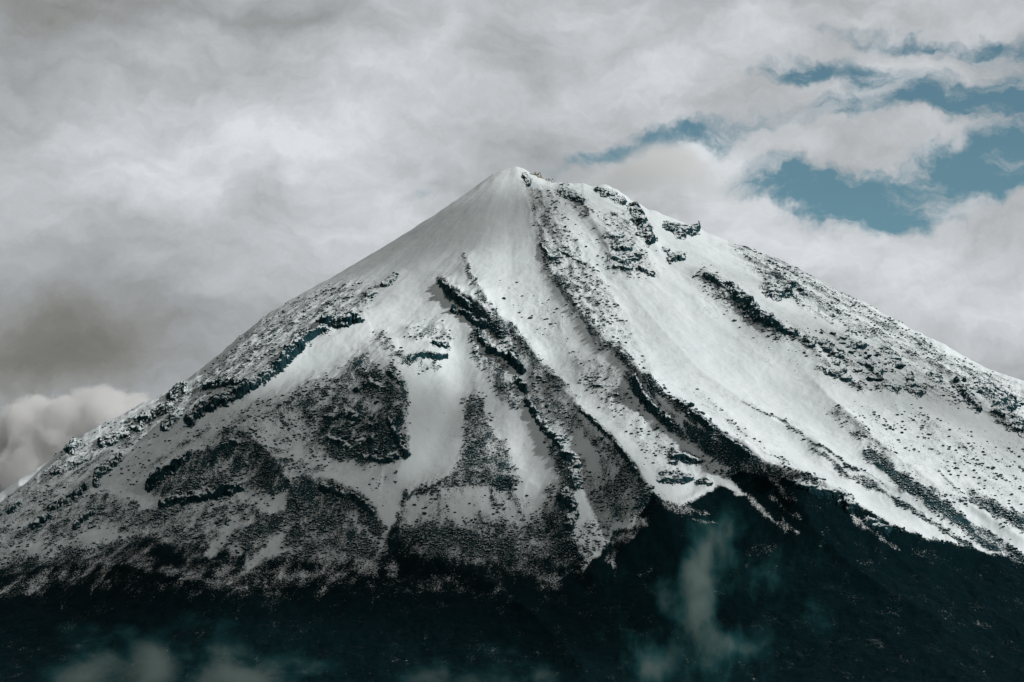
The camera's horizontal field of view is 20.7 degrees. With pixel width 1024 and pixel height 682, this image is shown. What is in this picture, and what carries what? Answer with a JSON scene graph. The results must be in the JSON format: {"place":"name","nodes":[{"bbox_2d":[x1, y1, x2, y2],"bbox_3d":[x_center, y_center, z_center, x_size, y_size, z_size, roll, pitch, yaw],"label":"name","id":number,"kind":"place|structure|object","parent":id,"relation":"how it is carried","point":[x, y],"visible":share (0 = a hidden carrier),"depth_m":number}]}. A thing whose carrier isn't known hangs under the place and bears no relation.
{"place":"outdoors","nodes":[
{"label":"outdoors","id":0,"kind":"place"},
{"bbox_2d":[0,166,1023,681],"bbox_3d":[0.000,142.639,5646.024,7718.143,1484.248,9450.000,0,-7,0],"label":"mountain","id":1,"kind":"structure","parent":0,"point":[756,574],"depth_m":5376.90},
{"bbox_2d":[5,498,23,514],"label":"rock outcrop","id":2,"kind":"object","parent":1,"relation":"on","point":[13,506],"visible":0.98,"depth_m":5928.03},
{"bbox_2d":[27,513,52,530],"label":"rock outcrop","id":3,"kind":"object","parent":1,"relation":"on","point":[40,519],"visible":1,"depth_m":5730.46},
{"bbox_2d":[46,482,87,512],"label":"rock outcrop","id":4,"kind":"object","parent":1,"relation":"on","point":[74,494],"visible":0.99,"depth_m":5826.52},
{"bbox_2d":[49,457,84,475],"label":"rock outcrop","id":5,"kind":"object","parent":1,"relation":"on","point":[64,467],"visible":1,"depth_m":6087.82},
{"bbox_2d":[62,436,81,455],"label":"rock outcrop","id":6,"kind":"object","parent":1,"relation":"on","point":[72,445],"visible":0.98,"depth_m":6312.96},
{"bbox_2d":[72,507,95,530],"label":"rock outcrop","id":7,"kind":"object","parent":1,"relation":"on","point":[83,518],"visible":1,"depth_m":5667.53},
{"bbox_2d":[92,452,122,487],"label":"rock outcrop","id":8,"kind":"object","parent":1,"relation":"on","point":[105,467],"visible":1,"depth_m":5925.94},
{"bbox_2d":[97,428,132,449],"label":"rock outcrop","id":9,"kind":"object","parent":1,"relation":"on","point":[111,439],"visible":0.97,"depth_m":6188.44},
{"bbox_2d":[127,424,143,433],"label":"rock outcrop","id":10,"kind":"object","parent":1,"relation":"on","point":[136,428],"visible":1,"depth_m":6194.46},
{"bbox_2d":[135,400,174,427],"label":"rock outcrop","id":11,"kind":"object","parent":1,"relation":"on","point":[151,414],"visible":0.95,"depth_m":6238.49},
{"bbox_2d":[144,449,192,492],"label":"rock outcrop","id":12,"kind":"object","parent":1,"relation":"on","point":[170,468],"visible":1,"depth_m":5692.27},
{"bbox_2d":[160,407,183,431],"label":"rock outcrop","id":13,"kind":"object","parent":1,"relation":"on","point":[174,416],"visible":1,"depth_m":6029.10},
{"bbox_2d":[165,380,187,402],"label":"rock outcrop","id":14,"kind":"object","parent":1,"relation":"on","point":[178,389],"visible":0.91,"depth_m":6392.77},
{"bbox_2d":[158,481,245,509],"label":"rock outcrop","id":15,"kind":"object","parent":1,"relation":"on","point":[226,488],"visible":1,"depth_m":5572.78},
{"bbox_2d":[212,517,231,529],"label":"rock outcrop","id":16,"kind":"object","parent":1,"relation":"on","point":[227,521],"visible":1,"depth_m":5453.26},
{"bbox_2d":[201,376,249,390],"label":"rock outcrop","id":17,"kind":"object","parent":1,"relation":"on","point":[226,381],"visible":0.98,"depth_m":6061.51},
{"bbox_2d":[216,438,251,450],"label":"rock outcrop","id":18,"kind":"object","parent":1,"relation":"on","point":[233,441],"visible":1,"depth_m":5695.57},
{"bbox_2d":[183,337,305,427],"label":"rock outcrop","id":19,"kind":"object","parent":1,"relation":"on","point":[294,348],"visible":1,"depth_m":5932.90},
{"bbox_2d":[283,324,328,349],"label":"rock outcrop","id":20,"kind":"object","parent":1,"relation":"on","point":[312,334],"visible":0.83,"depth_m":6154.47},
{"bbox_2d":[318,309,364,328],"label":"rock outcrop","id":21,"kind":"object","parent":1,"relation":"on","point":[340,320],"visible":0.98,"depth_m":6196.48},
{"bbox_2d":[320,403,364,425],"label":"rock outcrop","id":22,"kind":"object","parent":1,"relation":"on","point":[348,413],"visible":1,"depth_m":5760.51},
{"bbox_2d":[341,435,349,440],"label":"boulder","id":23,"kind":"object","parent":1,"relation":"on","point":[345,437],"visible":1,"depth_m":5659.69},
{"bbox_2d":[317,481,376,516],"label":"rock outcrop","id":24,"kind":"object","parent":1,"relation":"on","point":[324,487],"visible":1,"depth_m":5403.93},
{"bbox_2d":[325,430,375,452],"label":"rock outcrop","id":25,"kind":"object","parent":1,"relation":"on","point":[339,442],"visible":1,"depth_m":5632.65},
{"bbox_2d":[352,374,384,395],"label":"rock outcrop","id":26,"kind":"object","parent":1,"relation":"on","point":[369,381],"visible":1,"depth_m":5837.07},
{"bbox_2d":[365,290,377,297],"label":"rock outcrop","id":27,"kind":"object","parent":1,"relation":"on","point":[368,294],"visible":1,"depth_m":6381.24},
{"bbox_2d":[362,451,400,465],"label":"rock outcrop","id":28,"kind":"object","parent":1,"relation":"on","point":[390,457],"visible":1,"depth_m":5542.44},
{"bbox_2d":[380,272,398,287],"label":"rock outcrop","id":29,"kind":"object","parent":1,"relation":"on","point":[392,278],"visible":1,"depth_m":6455.31},
{"bbox_2d":[386,368,405,386],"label":"rock outcrop","id":30,"kind":"object","parent":1,"relation":"on","point":[397,378],"visible":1,"depth_m":5828.56},
{"bbox_2d":[386,416,411,459],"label":"rock outcrop","id":31,"kind":"object","parent":1,"relation":"on","point":[398,436],"visible":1,"depth_m":5580.55},
{"bbox_2d":[407,349,448,360],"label":"rock outcrop","id":32,"kind":"object","parent":1,"relation":"on","point":[433,355],"visible":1,"depth_m":5970.39},
{"bbox_2d":[432,337,450,348],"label":"rock outcrop","id":33,"kind":"object","parent":1,"relation":"on","point":[443,344],"visible":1,"depth_m":6035.01},
{"bbox_2d":[438,278,472,311],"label":"rock outcrop","id":34,"kind":"object","parent":1,"relation":"on","point":[458,297],"visible":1,"depth_m":6240.30},
{"bbox_2d":[449,304,489,329],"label":"rock outcrop","id":35,"kind":"object","parent":1,"relation":"on","point":[481,323],"visible":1,"depth_m":6135.28},
{"bbox_2d":[476,327,489,348],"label":"rock outcrop","id":36,"kind":"object","parent":1,"relation":"on","point":[482,341],"visible":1,"depth_m":6046.11},
{"bbox_2d":[484,343,526,374],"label":"rock outcrop","id":37,"kind":"object","parent":1,"relation":"on","point":[509,356],"visible":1,"depth_m":5943.39},
{"bbox_2d":[0,183,1023,570],"bbox_3d":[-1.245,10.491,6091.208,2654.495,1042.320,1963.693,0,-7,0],"label":"scattered stones","id":38,"kind":"object","parent":1,"relation":"on","point":[440,539],"visible":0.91,"depth_m":5559.80},
{"bbox_2d":[512,375,527,394],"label":"rock outcrop","id":39,"kind":"object","parent":1,"relation":"on","point":[520,383],"visible":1,"depth_m":5831.65},
{"bbox_2d":[522,172,532,186],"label":"rock outcrop","id":40,"kind":"object","parent":1,"relation":"on","point":[527,179],"visible":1,"depth_m":6973.68},
{"bbox_2d":[521,394,543,425],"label":"rock outcrop","id":41,"kind":"object","parent":1,"relation":"on","point":[535,414],"visible":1,"depth_m":5713.79},
{"bbox_2d":[529,172,553,182],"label":"pale outcrop","id":42,"kind":"object","parent":1,"relation":"on","point":[538,175],"visible":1,"depth_m":7042.09},
{"bbox_2d":[538,242,561,264],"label":"rock outcrop","id":43,"kind":"object","parent":1,"relation":"on","point":[544,249],"visible":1,"depth_m":6434.69},
{"bbox_2d":[539,419,564,449],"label":"rock outcrop","id":44,"kind":"object","parent":1,"relation":"on","point":[555,438],"visible":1,"depth_m":5579.13},
{"bbox_2d":[556,486,579,531],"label":"rock outcrop","id":45,"kind":"object","parent":1,"relation":"on","point":[566,498],"visible":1,"depth_m":5276.43},
{"bbox_2d":[557,185,584,204],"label":"rock outcrop","id":46,"kind":"object","parent":1,"relation":"on","point":[565,192],"visible":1,"depth_m":6843.95},
{"bbox_2d":[559,446,583,490],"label":"rock outcrop","id":47,"kind":"object","parent":1,"relation":"on","point":[576,481],"visible":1,"depth_m":5429.60},
{"bbox_2d":[557,248,586,265],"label":"rock outcrop","id":48,"kind":"object","parent":1,"relation":"on","point":[567,253],"visible":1,"depth_m":6423.09},
{"bbox_2d":[578,406,613,439],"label":"rock outcrop","id":49,"kind":"object","parent":1,"relation":"on","point":[600,427],"visible":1,"depth_m":5521.68},
{"bbox_2d":[594,186,627,205],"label":"rock outcrop","id":50,"kind":"object","parent":1,"relation":"on","point":[611,194],"visible":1,"depth_m":6878.97},
{"bbox_2d":[604,234,624,239],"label":"rock outcrop","id":51,"kind":"object","parent":1,"relation":"on","point":[613,236],"visible":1,"depth_m":6529.45},
{"bbox_2d":[610,244,632,251],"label":"rock outcrop","id":52,"kind":"object","parent":1,"relation":"on","point":[624,248],"visible":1,"depth_m":6452.36},
{"bbox_2d":[613,264,632,271],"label":"rock outcrop","id":53,"kind":"object","parent":1,"relation":"on","point":[625,267],"visible":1,"depth_m":6331.90},
{"bbox_2d":[605,251,641,264],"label":"rock outcrop","id":54,"kind":"object","parent":1,"relation":"on","point":[623,259],"visible":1,"depth_m":6405.69},
{"bbox_2d":[613,439,636,473],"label":"rock outcrop","id":55,"kind":"object","parent":1,"relation":"on","point":[633,470],"visible":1,"depth_m":5337.80},
{"bbox_2d":[626,201,657,247],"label":"rock outcrop","id":56,"kind":"object","parent":1,"relation":"on","point":[645,227],"visible":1,"depth_m":6641.70},
{"bbox_2d":[628,373,660,416],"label":"rock outcrop","id":57,"kind":"object","parent":1,"relation":"on","point":[644,398],"visible":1,"depth_m":5569.08},
{"bbox_2d":[638,264,655,276],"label":"rock outcrop","id":58,"kind":"object","parent":1,"relation":"on","point":[647,271],"visible":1,"depth_m":6329.64},
{"bbox_2d":[661,246,669,252],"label":"rock outcrop","id":59,"kind":"object","parent":1,"relation":"on","point":[665,249],"visible":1,"depth_m":6501.49},
{"bbox_2d":[659,410,676,428],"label":"rock outcrop","id":60,"kind":"object","parent":1,"relation":"on","point":[665,416],"visible":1,"depth_m":5466.35},
{"bbox_2d":[656,469,695,483],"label":"rock outcrop","id":61,"kind":"object","parent":1,"relation":"on","point":[664,477],"visible":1,"depth_m":5275.02},
{"bbox_2d":[666,251,685,264],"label":"rock outcrop","id":62,"kind":"object","parent":1,"relation":"on","point":[676,256],"visible":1,"depth_m":6456.70},
{"bbox_2d":[662,220,700,239],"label":"rock outcrop","id":63,"kind":"object","parent":1,"relation":"on","point":[683,230],"visible":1,"depth_m":6688.74},
{"bbox_2d":[669,450,703,465],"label":"rock outcrop","id":64,"kind":"object","parent":1,"relation":"on","point":[683,455],"visible":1,"depth_m":5350.64},
{"bbox_2d":[687,402,694,407],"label":"boulder","id":65,"kind":"object","parent":1,"relation":"on","point":[691,404],"visible":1,"depth_m":5448.91},
{"bbox_2d":[675,397,715,434],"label":"rock outcrop","id":66,"kind":"object","parent":1,"relation":"on","point":[701,420],"visible":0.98,"depth_m":5416.77},
{"bbox_2d":[704,480,712,485],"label":"rock outcrop","id":67,"kind":"object","parent":1,"relation":"on","point":[710,482],"visible":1,"depth_m":5271.19},
{"bbox_2d":[702,271,727,288],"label":"rock outcrop","id":68,"kind":"object","parent":1,"relation":"on","point":[719,281],"visible":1,"depth_m":6294.60},
{"bbox_2d":[718,433,753,461],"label":"rock outcrop","id":69,"kind":"object","parent":1,"relation":"on","point":[741,451],"visible":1,"depth_m":5291.13},
{"bbox_2d":[725,280,774,327],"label":"rock outcrop","id":70,"kind":"object","parent":1,"relation":"on","point":[749,305],"visible":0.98,"depth_m":6132.64},
{"bbox_2d":[758,280,796,301],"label":"rock outcrop","id":71,"kind":"object","parent":1,"relation":"on","point":[778,293],"visible":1,"depth_m":6296.70},
{"bbox_2d":[769,316,799,337],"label":"rock outcrop","id":72,"kind":"object","parent":1,"relation":"on","point":[778,325],"visible":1,"depth_m":6003.21},
{"bbox_2d":[797,286,808,297],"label":"rock outcrop","id":73,"kind":"object","parent":1,"relation":"on","point":[802,290],"visible":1,"depth_m":6364.06},
{"bbox_2d":[803,334,816,348],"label":"rock outcrop","id":74,"kind":"object","parent":1,"relation":"on","point":[811,342],"visible":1,"depth_m":5950.60},
{"bbox_2d":[824,348,831,352],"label":"boulder","id":75,"kind":"object","parent":1,"relation":"on","point":[827,350],"visible":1,"depth_m":5923.69},
{"bbox_2d":[799,482,859,513],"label":"rock outcrop","id":76,"kind":"object","parent":1,"relation":"on","point":[850,504],"visible":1,"depth_m":5141.53},
{"bbox_2d":[818,338,841,365],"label":"rock outcrop","id":77,"kind":"object","parent":1,"relation":"on","point":[824,343],"visible":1,"depth_m":5934.84},
{"bbox_2d":[822,365,852,382],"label":"rock outcrop","id":78,"kind":"object","parent":1,"relation":"on","point":[831,369],"visible":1,"depth_m":5815.96},
{"bbox_2d":[849,340,867,352],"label":"rock outcrop","id":79,"kind":"object","parent":1,"relation":"on","point":[855,345],"visible":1,"depth_m":6026.18},
{"bbox_2d":[856,358,883,377],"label":"rock outcrop","id":80,"kind":"object","parent":1,"relation":"on","point":[876,370],"visible":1,"depth_m":5897.90},
{"bbox_2d":[866,376,874,381],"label":"boulder","id":81,"kind":"object","parent":1,"relation":"on","point":[871,378],"visible":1,"depth_m":5829.47},
{"bbox_2d":[863,515,891,536],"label":"rock outcrop","id":82,"kind":"object","parent":1,"relation":"on","point":[874,523],"visible":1,"depth_m":5083.15},
{"bbox_2d":[880,346,902,364],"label":"rock outcrop","id":83,"kind":"object","parent":1,"relation":"on","point":[893,354],"visible":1,"depth_m":6055.59},
{"bbox_2d":[881,381,901,394],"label":"rock outcrop","id":84,"kind":"object","parent":1,"relation":"on","point":[888,385],"visible":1,"depth_m":5801.21},
{"bbox_2d":[895,364,905,368],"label":"boulder","id":85,"kind":"object","parent":1,"relation":"on","point":[900,366],"visible":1,"depth_m":5959.94},
{"bbox_2d":[902,371,926,398],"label":"rock outcrop","id":86,"kind":"object","parent":1,"relation":"on","point":[911,386],"visible":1,"depth_m":5853.07},
{"bbox_2d":[926,370,942,384],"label":"rock outcrop","id":87,"kind":"object","parent":1,"relation":"on","point":[937,376],"visible":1,"depth_m":5985.42},
{"bbox_2d":[951,375,982,413],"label":"rock outcrop","id":88,"kind":"object","parent":1,"relation":"on","point":[974,404],"visible":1,"depth_m":5892.02},
{"bbox_2d":[977,378,1018,411],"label":"rock outcrop","id":89,"kind":"object","parent":1,"relation":"on","point":[996,395],"visible":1,"depth_m":5963.46},
{"bbox_2d":[991,405,1023,437],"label":"rock outcrop","id":90,"kind":"object","parent":1,"relation":"on","point":[1013,421],"visible":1,"depth_m":5785.89},
{"bbox_2d":[0,0,1023,492],"label":"sky","id":91,"kind":"structure","parent":0,"point":[174,174]}
]}

